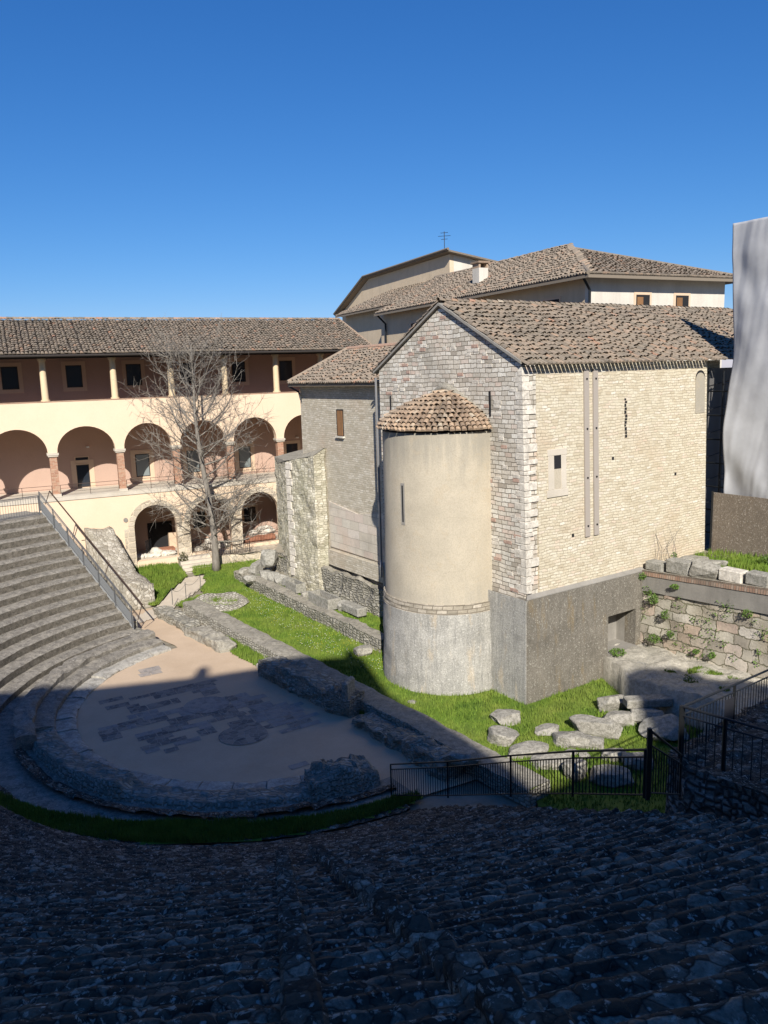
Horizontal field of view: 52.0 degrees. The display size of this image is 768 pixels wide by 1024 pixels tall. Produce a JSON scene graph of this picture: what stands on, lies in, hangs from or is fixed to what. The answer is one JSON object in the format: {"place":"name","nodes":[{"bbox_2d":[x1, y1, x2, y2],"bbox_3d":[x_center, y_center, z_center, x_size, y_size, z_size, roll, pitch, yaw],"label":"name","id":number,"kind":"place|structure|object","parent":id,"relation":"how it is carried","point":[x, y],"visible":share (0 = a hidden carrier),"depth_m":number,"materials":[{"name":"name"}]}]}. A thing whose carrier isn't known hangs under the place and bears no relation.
{"place":"outdoors","nodes":[
{"label":"outdoors","id":0,"kind":"place"},
{"bbox_2d":[134,561,186,604],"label":"lawn","id":1,"kind":"structure","parent":0,"point":[164,576],"depth_m":44.25,"materials":[{"name":"green plant"}]},
{"bbox_2d":[133,576,205,623],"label":"path","id":2,"kind":"structure","parent":0,"point":[180,595],"depth_m":41.74,"materials":[{"name":"stone"}]},
{"bbox_2d":[133,571,206,644],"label":"garden ground","id":3,"kind":"structure","parent":0,"point":[180,607],"depth_m":41.81,"materials":[{"name":"soil"}]},
{"bbox_2d":[178,553,211,572],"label":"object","id":4,"kind":"structure","parent":3,"relation":"on","point":[196,560],"depth_m":46.70,"materials":[{"name":"stone"}]},
{"bbox_2d":[208,544,277,563],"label":"arcade terrace","id":5,"kind":"structure","parent":3,"relation":"on","point":[226,557],"depth_m":47.49,"materials":[{"name":"stone"}]},
{"bbox_2d":[0,674,420,821],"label":"ring path","id":6,"kind":"structure","parent":0,"point":[18,780],"depth_m":21.82,"materials":[{"name":"grey stone"}]},
{"bbox_2d":[13,629,155,750],"bbox_3d":[-11.599,6.352,29.742,2.289,0.603,10.530,-1,10,6],"label":"podium step","id":7,"kind":"object","parent":6,"relation":"on","point":[24,719],"visible":0.87,"depth_m":28.90,"materials":[{"name":"grey stone"}]},
{"bbox_2d":[32,727,310,810],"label":"ruined podium wall","id":8,"kind":"structure","parent":6,"relation":"on","point":[54,753],"depth_m":21.75,"materials":[{"name":"grey stone"}]},
{"bbox_2d":[390,748,646,797],"bbox_3d":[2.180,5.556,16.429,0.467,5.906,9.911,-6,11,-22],"label":"edge fence","id":9,"kind":"object","parent":6,"relation":"on","point":[573,758],"visible":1,"depth_m":15.01,"materials":[{"name":"black metal"}]},
{"bbox_2d":[645,727,651,800],"bbox_3d":[3.895,3.713,11.591,0.056,1.130,0.056,-2,10,0],"label":"gate post","id":10,"kind":"object","parent":9,"relation":"attached to","point":[649,751],"visible":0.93,"depth_m":11.56,"materials":[{"name":"metal"}]},
{"bbox_2d":[650,730,682,796],"bbox_3d":[4.434,3.982,12.354,0.040,1.804,1.596,6,12,36],"label":"walkway railing","id":11,"kind":"object","parent":10,"relation":"attached to","point":[679,780],"visible":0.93,"depth_m":12.33,"materials":[{"name":"black metal"}]},
{"bbox_2d":[0,789,422,844],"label":"grass","id":12,"kind":"structure","parent":0,"point":[166,830],"depth_m":20.20,"materials":[{"name":"green plant"}]},
{"bbox_2d":[76,608,475,794],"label":"orchestra floor","id":13,"kind":"structure","parent":0,"point":[274,753],"depth_m":25.60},
{"bbox_2d":[152,605,200,632],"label":"ruined wall block","id":14,"kind":"structure","parent":13,"relation":"on","point":[179,619],"depth_m":37.19,"materials":[{"name":"stone"}]},
{"bbox_2d":[98,665,321,769],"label":"marble paving","id":15,"kind":"structure","parent":13,"relation":"on","point":[242,731],"depth_m":26.83,"materials":[{"name":"grey stone"}]},
{"bbox_2d":[184,625,236,652],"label":"ruined wall block","id":16,"kind":"structure","parent":13,"relation":"on","point":[213,639],"depth_m":33.97,"materials":[{"name":"grey stone"}]},
{"bbox_2d":[258,656,337,707],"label":"ruined wall block","id":17,"kind":"structure","parent":13,"relation":"on","point":[301,678],"depth_m":28.72,"materials":[{"name":"grey stone"}]},
{"bbox_2d":[304,754,380,801],"bbox_3d":[-1.236,7.323,22.002,2.149,0.856,1.227,-6,11,-25],"label":"ruined wall stub","id":18,"kind":"object","parent":13,"relation":"on","point":[340,776],"visible":0.94,"depth_m":21.66,"materials":[{"name":"grey stone"}]},
{"bbox_2d":[321,679,364,718],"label":"ruined wall block","id":19,"kind":"structure","parent":13,"relation":"on","point":[333,699],"depth_m":26.64,"materials":[{"name":"grey stone"}]},
{"bbox_2d":[341,676,354,708],"bbox_3d":[-1.198,6.092,26.572,0.220,0.950,0.700,2,11,23],"label":"leaning slab","id":20,"kind":"object","parent":19,"relation":"on","point":[348,686],"depth_m":26.32,"materials":[{"name":"stone"}]},
{"bbox_2d":[183,599,549,807],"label":"stage wall","id":21,"kind":"structure","parent":13,"relation":"on","point":[381,705],"depth_m":25.80,"materials":[{"name":"stone"}]},
{"bbox_2d":[442,747,479,766],"bbox_3d":[2.198,6.923,22.247,1.009,0.402,0.661,4,12,30],"label":"boulder","id":22,"kind":"object","parent":21,"relation":"on","point":[459,753],"visible":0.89,"depth_m":22.07,"materials":[{"name":"stone"}]},
{"bbox_2d":[352,709,397,745],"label":"ruined wall block","id":23,"kind":"structure","parent":13,"relation":"on","point":[372,723],"depth_m":25.29,"materials":[{"name":"grey stone"}]},
{"bbox_2d":[386,727,462,781],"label":"ruined wall block","id":24,"kind":"structure","parent":13,"relation":"on","point":[411,745],"depth_m":23.23,"materials":[{"name":"grey stone"}]},
{"bbox_2d":[258,574,383,632],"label":"grass ground","id":25,"kind":"structure","parent":0,"point":[367,620],"depth_m":35.26,"materials":[{"name":"plant"}]},
{"bbox_2d":[248,561,263,574],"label":"carved block","id":26,"kind":"object","parent":25,"relation":"on","point":[256,567],"depth_m":43.45,"materials":[{"name":"stone"}]},
{"bbox_2d":[259,570,269,579],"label":"carved block","id":27,"kind":"object","parent":25,"relation":"on","point":[263,573],"depth_m":42.25,"materials":[{"name":"stone"}]},
{"bbox_2d":[260,549,277,567],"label":"boulder","id":28,"kind":"object","parent":27,"relation":"on","point":[268,558],"visible":1,"depth_m":42.22,"materials":[{"name":"stone"}]},
{"bbox_2d":[274,574,289,584],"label":"carved block","id":29,"kind":"object","parent":25,"relation":"on","point":[278,578],"depth_m":41.27,"materials":[{"name":"stone"}]},
{"bbox_2d":[274,448,329,590],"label":"buttress","id":30,"kind":"structure","parent":25,"relation":"on","point":[302,508],"depth_m":39.51,"materials":[{"name":"stone"}]},
{"bbox_2d":[276,552,382,616],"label":"terrace wall","id":31,"kind":"structure","parent":25,"relation":"on","point":[359,590],"depth_m":37.20,"materials":[{"name":"grey stone"}]},
{"bbox_2d":[341,601,366,617],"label":"moulded beam","id":32,"kind":"structure","parent":25,"relation":"on","point":[354,609],"depth_m":35.49,"materials":[{"name":"stone"}]},
{"bbox_2d":[274,544,382,587],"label":"terrace ground","id":33,"kind":"structure","parent":0,"point":[278,548],"depth_m":38.45,"materials":[{"name":"stone"}]},
{"bbox_2d":[287,342,396,582],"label":"stone wing","id":34,"kind":"structure","parent":33,"relation":"on","point":[336,393],"depth_m":36.88,"materials":[{"name":"beige stone"}]},
{"bbox_2d":[129,645,543,844],"bbox_3d":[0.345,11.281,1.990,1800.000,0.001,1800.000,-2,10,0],"label":"ground","id":35,"kind":"structure","parent":0,"point":[428,802],"depth_m":21.27,"materials":[{"name":"soil"}]},
{"bbox_2d":[84,526,154,610],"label":"ruined side wall","id":36,"kind":"structure","parent":35,"relation":"on","point":[107,544],"depth_m":41.70,"materials":[{"name":"beige stone"}]},
{"bbox_2d":[34,638,303,789],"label":"orchestra kerb","id":37,"kind":"structure","parent":35,"relation":"on","point":[61,704],"depth_m":27.58,"materials":[{"name":"grey stone"}]},
{"bbox_2d":[0,317,371,567],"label":"loggia building","id":38,"kind":"structure","parent":35,"relation":"on","point":[68,415],"depth_m":46.95,"materials":[{"name":"beige paint"}]},
{"bbox_2d":[0,362,23,393],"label":"window","id":39,"kind":"structure","parent":38,"relation":"in","point":[11,378],"depth_m":44.76,"materials":[{"name":"black glass"}]},
{"bbox_2d":[61,361,86,391],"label":"window","id":40,"kind":"structure","parent":38,"relation":"in","point":[73,372],"depth_m":46.18,"materials":[{"name":"black glass"}]},
{"bbox_2d":[71,459,95,488],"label":"door","id":41,"kind":"structure","parent":38,"relation":"in","point":[81,473],"depth_m":47.18,"materials":[{"name":"grey glass"}]},
{"bbox_2d":[121,360,145,388],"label":"window","id":42,"kind":"structure","parent":38,"relation":"in","point":[133,371],"depth_m":47.62,"materials":[{"name":"black glass"}]},
{"bbox_2d":[130,449,154,481],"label":"window","id":43,"kind":"structure","parent":38,"relation":"in","point":[141,467],"depth_m":48.59,"materials":[{"name":"grey"}]},
{"bbox_2d":[147,521,171,548],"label":"dark doorway","id":44,"kind":"structure","parent":38,"relation":"in","point":[158,533],"depth_m":49.64,"materials":[{"name":"black"}]},
{"bbox_2d":[176,359,198,387],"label":"window","id":45,"kind":"structure","parent":38,"relation":"in","point":[184,362],"depth_m":48.95,"materials":[{"name":"black glass"}]},
{"bbox_2d":[182,446,203,476],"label":"window","id":46,"kind":"structure","parent":38,"relation":"in","point":[195,456],"depth_m":49.87,"materials":[{"name":"grey"}]},
{"bbox_2d":[190,509,208,530],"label":"window","id":47,"kind":"structure","parent":38,"relation":"in","point":[205,527],"depth_m":50.65,"materials":[{"name":"black glass"}]},
{"bbox_2d":[228,358,249,385],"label":"window","id":48,"kind":"structure","parent":38,"relation":"in","point":[243,365],"depth_m":50.38,"materials":[{"name":"black glass"}]},
{"bbox_2d":[234,442,255,472],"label":"window","id":49,"kind":"structure","parent":38,"relation":"in","point":[245,455],"depth_m":51.36,"materials":[{"name":"grey"}]},
{"bbox_2d":[242,504,258,523],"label":"window","id":50,"kind":"structure","parent":38,"relation":"in","point":[250,514],"depth_m":52.06,"materials":[{"name":"black glass"}]},
{"bbox_2d":[243,533,274,542],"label":"brick base","id":51,"kind":"object","parent":38,"relation":"on","point":[262,537],"visible":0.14,"depth_m":50.25,"materials":[{"name":"brick"}]},
{"bbox_2d":[256,525,274,534],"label":"marble fragment","id":52,"kind":"object","parent":51,"relation":"on","point":[269,529],"visible":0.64,"depth_m":50.72,"materials":[{"name":"stone"}]},
{"bbox_2d":[278,357,295,383],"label":"window","id":53,"kind":"structure","parent":38,"relation":"in","point":[286,365],"depth_m":51.72,"materials":[{"name":"black glass"}]},
{"bbox_2d":[283,440,300,453],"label":"window","id":54,"kind":"structure","parent":38,"relation":"in","point":[289,446],"depth_m":52.63,"materials":[{"name":"brown glass"}]},
{"bbox_2d":[13,748,394,818],"bbox_3d":[-5.846,7.774,22.021,12.196,0.339,2.732,1,10,13],"label":"kerb ring","id":55,"kind":"object","parent":35,"relation":"on","point":[27,761],"visible":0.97,"depth_m":21.21,"materials":[{"name":"grey stone"}]},
{"bbox_2d":[0,511,767,1023],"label":"theatre seating","id":56,"kind":"object","parent":35,"relation":"on","point":[490,915],"visible":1,"depth_m":7.08,"materials":[{"name":"grey stone"}]},
{"bbox_2d":[0,495,40,519],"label":"seating railing","id":57,"kind":"object","parent":56,"relation":"on","point":[25,498],"visible":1,"depth_m":39.42,"materials":[{"name":"grey"}]},
{"bbox_2d":[38,491,133,628],"bbox_3d":[-14.442,2.129,37.797,8.331,5.661,0.074,7,14,42],"label":"stair railing","id":58,"kind":"object","parent":56,"relation":"on","point":[77,551],"visible":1,"depth_m":37.62,"materials":[{"name":"grey metal"}]},
{"bbox_2d":[46,490,142,619],"bbox_3d":[-14.167,1.888,38.058,8.322,5.242,0.327,7,14,42],"label":"stair handrail","id":59,"kind":"object","parent":56,"relation":"on","point":[97,550],"visible":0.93,"depth_m":37.80,"materials":[{"name":"brown"}]},
{"bbox_2d":[333,231,495,343],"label":"tall rear block","id":60,"kind":"structure","parent":35,"relation":"on","point":[368,296],"depth_m":68.62,"materials":[{"name":"paint"}]},
{"bbox_2d":[372,297,733,704],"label":"church","id":61,"kind":"structure","parent":35,"relation":"on","point":[544,472],"depth_m":27.64,"materials":[{"name":"stone"}]},
{"bbox_2d":[374,243,732,367],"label":"convent","id":62,"kind":"structure","parent":35,"relation":"on","point":[570,272],"depth_m":44.56,"materials":[{"name":"paint"}]},
{"bbox_2d":[634,292,651,304],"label":"window","id":63,"kind":"structure","parent":62,"relation":"in","point":[644,298],"depth_m":42.22,"materials":[{"name":"black"}]},
{"bbox_2d":[673,293,690,306],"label":"window","id":64,"kind":"structure","parent":62,"relation":"in","point":[680,299],"depth_m":43.42,"materials":[{"name":"black"}]},
{"bbox_2d":[0,0,767,367],"label":"sky","id":65,"kind":"structure","parent":0,"point":[159,158],"materials":[{"name":"blue"}]},
{"bbox_2d":[175,558,708,812],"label":"lawn ground","id":66,"kind":"structure","parent":0,"point":[619,805],"depth_m":26.62,"materials":[{"name":"green plant"}]},
{"bbox_2d":[112,313,277,570],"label":"bare tree","id":67,"kind":"object","parent":66,"relation":"on","point":[211,515],"visible":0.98,"depth_m":44.16,"materials":[{"name":"grey plant"}]},
{"bbox_2d":[194,592,249,610],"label":"round footing","id":68,"kind":"object","parent":66,"relation":"on","point":[241,602],"visible":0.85,"depth_m":40.22,"materials":[{"name":"stone"}]},
{"bbox_2d":[234,570,383,652],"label":"wall","id":69,"kind":"structure","parent":66,"relation":"on","point":[359,631],"depth_m":36.43,"materials":[{"name":"grey stone"}]},
{"bbox_2d":[285,578,305,593],"bbox_3d":[-4.496,3.747,39.975,0.550,0.450,1.200,-8,12,-33],"label":"stone sarcophagus","id":70,"kind":"object","parent":69,"relation":"on","point":[296,586],"visible":0.96,"depth_m":39.63,"materials":[{"name":"stone"}]},
{"bbox_2d":[308,589,340,609],"bbox_3d":[-2.828,4.151,37.255,0.700,0.500,1.900,-8,12,-33],"label":"stone sarcophagus","id":71,"kind":"object","parent":69,"relation":"on","point":[323,599],"visible":0.94,"depth_m":37.02,"materials":[{"name":"stone"}]},
{"bbox_2d":[353,645,372,656],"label":"boulder","id":72,"kind":"object","parent":66,"relation":"on","point":[362,650],"visible":0.91,"depth_m":31.91,"materials":[{"name":"stone"}]},
{"bbox_2d":[487,725,519,746],"bbox_3d":[3.641,6.962,24.250,0.976,0.580,0.780,5,12,33],"label":"boulder","id":73,"kind":"object","parent":66,"relation":"on","point":[504,736],"visible":0.95,"depth_m":24.04,"materials":[{"name":"stone"}]},
{"bbox_2d":[489,709,520,725],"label":"boulder","id":74,"kind":"object","parent":66,"relation":"on","point":[502,716],"visible":0.92,"depth_m":25.44,"materials":[{"name":"stone"}]},
{"bbox_2d":[506,741,548,759],"bbox_3d":[4.249,7.132,23.433,1.413,0.421,0.636,-3,10,-8],"label":"boulder","id":75,"kind":"object","parent":66,"relation":"on","point":[524,747],"visible":0.68,"depth_m":23.28,"materials":[{"name":"stone"}]},
{"bbox_2d":[535,723,558,735],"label":"boulder","id":76,"kind":"object","parent":66,"relation":"on","point":[548,729],"visible":0.87,"depth_m":24.61,"materials":[{"name":"stone"}]},
{"bbox_2d":[529,751,570,769],"bbox_3d":[4.819,7.229,22.707,1.228,0.467,0.646,-2,10,0],"label":"boulder","id":77,"kind":"object","parent":66,"relation":"on","point":[551,756],"visible":0.48,"depth_m":22.63,"materials":[{"name":"stone"}]},
{"bbox_2d":[552,731,590,748],"bbox_3d":[5.717,6.938,23.919,1.317,0.518,0.765,2,11,20],"label":"boulder","id":78,"kind":"object","parent":66,"relation":"on","point":[573,739],"visible":0.91,"depth_m":23.69,"materials":[{"name":"stone"}]},
{"bbox_2d":[562,759,587,781],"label":"boulder","id":79,"kind":"object","parent":66,"relation":"on","point":[584,769],"visible":0.59,"depth_m":21.78,"materials":[{"name":"stone"}]},
{"bbox_2d":[584,736,603,749],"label":"boulder","id":80,"kind":"object","parent":66,"relation":"on","point":[597,742],"visible":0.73,"depth_m":23.57,"materials":[{"name":"stone"}]},
{"bbox_2d":[569,714,622,739],"bbox_3d":[6.601,6.757,24.601,1.657,0.738,0.651,2,11,21],"label":"boulder","id":81,"kind":"object","parent":66,"relation":"on","point":[591,725],"visible":0.81,"depth_m":24.32,"materials":[{"name":"stone"}]},
{"bbox_2d":[597,694,625,711],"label":"boulder","id":82,"kind":"object","parent":66,"relation":"on","point":[610,703],"visible":0.8,"depth_m":26.02,"materials":[{"name":"stone"}]},
{"bbox_2d":[590,764,634,787],"bbox_3d":[6.245,7.339,21.654,1.212,0.565,0.674,1,10,13],"label":"boulder","id":83,"kind":"object","parent":66,"relation":"on","point":[613,776],"visible":0.67,"depth_m":21.44,"materials":[{"name":"stone"}]},
{"bbox_2d":[601,748,625,761],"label":"boulder","id":84,"kind":"object","parent":66,"relation":"on","point":[610,754],"visible":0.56,"depth_m":22.84,"materials":[{"name":"stone"}]},
{"bbox_2d":[603,710,637,726],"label":"boulder","id":85,"kind":"object","parent":66,"relation":"on","point":[623,718],"visible":0.67,"depth_m":25.01,"materials":[{"name":"stone"}]},
{"bbox_2d":[621,752,654,770],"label":"boulder","id":86,"kind":"object","parent":66,"relation":"on","point":[634,759],"visible":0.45,"depth_m":22.32,"materials":[{"name":"stone"}]},
{"bbox_2d":[630,708,664,723],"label":"boulder","id":87,"kind":"object","parent":66,"relation":"on","point":[640,715],"visible":0.52,"depth_m":25.00,"materials":[{"name":"stone"}]},
{"bbox_2d":[623,694,672,708],"bbox_3d":[8.539,6.124,25.481,1.500,0.280,0.450,-2,10,-3],"label":"moulded slab","id":88,"kind":"object","parent":87,"relation":"on","point":[646,701],"depth_m":25.28,"materials":[{"name":"stone"}]},
{"bbox_2d":[638,714,688,741],"bbox_3d":[8.594,6.673,24.232,1.460,0.786,1.334,-2,10,0],"label":"boulder","id":89,"kind":"object","parent":66,"relation":"on","point":[665,727],"visible":0.73,"depth_m":24.00,"materials":[{"name":"grey stone"}]},
{"bbox_2d":[602,643,767,730],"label":"rock ledge","id":90,"kind":"object","parent":66,"relation":"on","point":[626,674],"visible":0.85,"depth_m":26.28,"materials":[{"name":"grey stone"}]},
{"bbox_2d":[664,666,741,691],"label":"grass","id":91,"kind":"structure","parent":90,"relation":"on","point":[694,670],"depth_m":26.53,"materials":[{"name":"plant"}]},
{"bbox_2d":[640,568,767,680],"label":"retaining wall","id":92,"kind":"structure","parent":90,"relation":"on","point":[698,598],"depth_m":27.38,"materials":[{"name":"beige stone"}]},
{"bbox_2d":[645,559,665,571],"bbox_3d":[10.171,1.996,29.277,0.500,0.340,0.750,-8,12,-33],"label":"stone block","id":93,"kind":"object","parent":92,"relation":"on","point":[656,565],"depth_m":29.11,"materials":[{"name":"stone"}]},
{"bbox_2d":[666,557,691,575],"bbox_3d":[10.730,1.980,28.435,0.500,0.500,0.950,-8,12,-33],"label":"stone block","id":94,"kind":"object","parent":92,"relation":"on","point":[678,566],"depth_m":28.30,"materials":[{"name":"stone"}]},
{"bbox_2d":[641,586,767,666],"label":"weeds","id":95,"kind":"object","parent":92,"relation":"attached to","point":[707,629],"visible":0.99,"depth_m":27.41,"materials":[{"name":"green plant"}]},
{"bbox_2d":[688,558,721,578],"bbox_3d":[11.321,2.112,27.589,0.664,0.832,1.313,-8,12,-34],"label":"stone block","id":96,"kind":"object","parent":92,"relation":"on","point":[702,568],"depth_m":27.44,"materials":[{"name":"stone"}]},
{"bbox_2d":[718,566,747,583],"bbox_3d":[11.882,2.148,26.746,0.500,0.420,0.850,-8,12,-33],"label":"stone block","id":97,"kind":"object","parent":92,"relation":"on","point":[732,574],"depth_m":26.56,"materials":[{"name":"stone"}]},
{"bbox_2d":[745,570,767,587],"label":"stone block","id":98,"kind":"object","parent":92,"relation":"on","point":[756,578],"depth_m":25.84,"materials":[{"name":"stone"}]},
{"bbox_2d":[665,698,767,820],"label":"rubble walkway","id":99,"kind":"structure","parent":66,"relation":"on","point":[730,794],"depth_m":14.29,"materials":[{"name":"grey stone"}]},
{"bbox_2d":[678,705,767,783],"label":"walkway railing","id":100,"kind":"object","parent":99,"relation":"on","point":[724,735],"visible":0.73,"depth_m":14.13,"materials":[{"name":"black metal"}]},
{"bbox_2d":[682,669,767,757],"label":"walkway railing","id":101,"kind":"object","parent":99,"relation":"on","point":[723,689],"visible":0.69,"depth_m":16.11,"materials":[{"name":"brown metal"}]},
{"bbox_2d":[724,697,733,718],"bbox_3d":[7.209,4.131,16.439,0.010,0.571,0.495,8,14,44],"label":"notice board","id":102,"kind":"object","parent":101,"relation":"attached to","point":[729,708],"visible":0.86,"depth_m":16.43,"materials":[{"name":"grey"}]},
{"bbox_2d":[692,544,736,557],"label":"terrace ground","id":103,"kind":"structure","parent":0,"point":[706,546],"depth_m":31.57,"materials":[{"name":"plant"}]},
{"bbox_2d":[680,555,708,560],"bbox_3d":[11.703,1.911,29.745,1.494,0.531,0.724,-9,12,-35],"label":"stone block","id":104,"kind":"object","parent":103,"relation":"on","point":[690,557],"depth_m":29.67,"materials":[{"name":"stone"}]},
{"bbox_2d":[705,334,733,544],"bbox_3d":[15.474,-4.398,29.737,3.270,12.400,6.299,-8,12,-33],"label":"scaffold","id":105,"kind":"object","parent":103,"relation":"on","point":[718,379],"visible":0.39,"depth_m":32.32,"materials":[{"name":"grey paint"}]},
{"bbox_2d":[723,217,767,498],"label":"scaffold sheet","id":106,"kind":"object","parent":105,"relation":"hanging from","point":[745,440],"visible":1,"depth_m":29.57,"materials":[{"name":"white fabric"}]},
{"bbox_2d":[709,491,767,556],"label":"site hoarding board","id":107,"kind":"object","parent":103,"relation":"on","point":[738,524],"visible":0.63,"depth_m":30.47,"materials":[{"name":"brown paint"}]},
{"bbox_2d":[689,548,767,571],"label":"grass","id":108,"kind":"structure","parent":0,"point":[741,563],"depth_m":29.55,"materials":[{"name":"plant"}]},
{"label":"grass ground","id":109,"kind":"structure","parent":0,"visible":0},
{"bbox_2d":[227,635,267,664],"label":"grass","id":110,"kind":"structure","parent":109,"relation":"on","point":[247,652],"depth_m":32.64,"materials":[{"name":"plant"}]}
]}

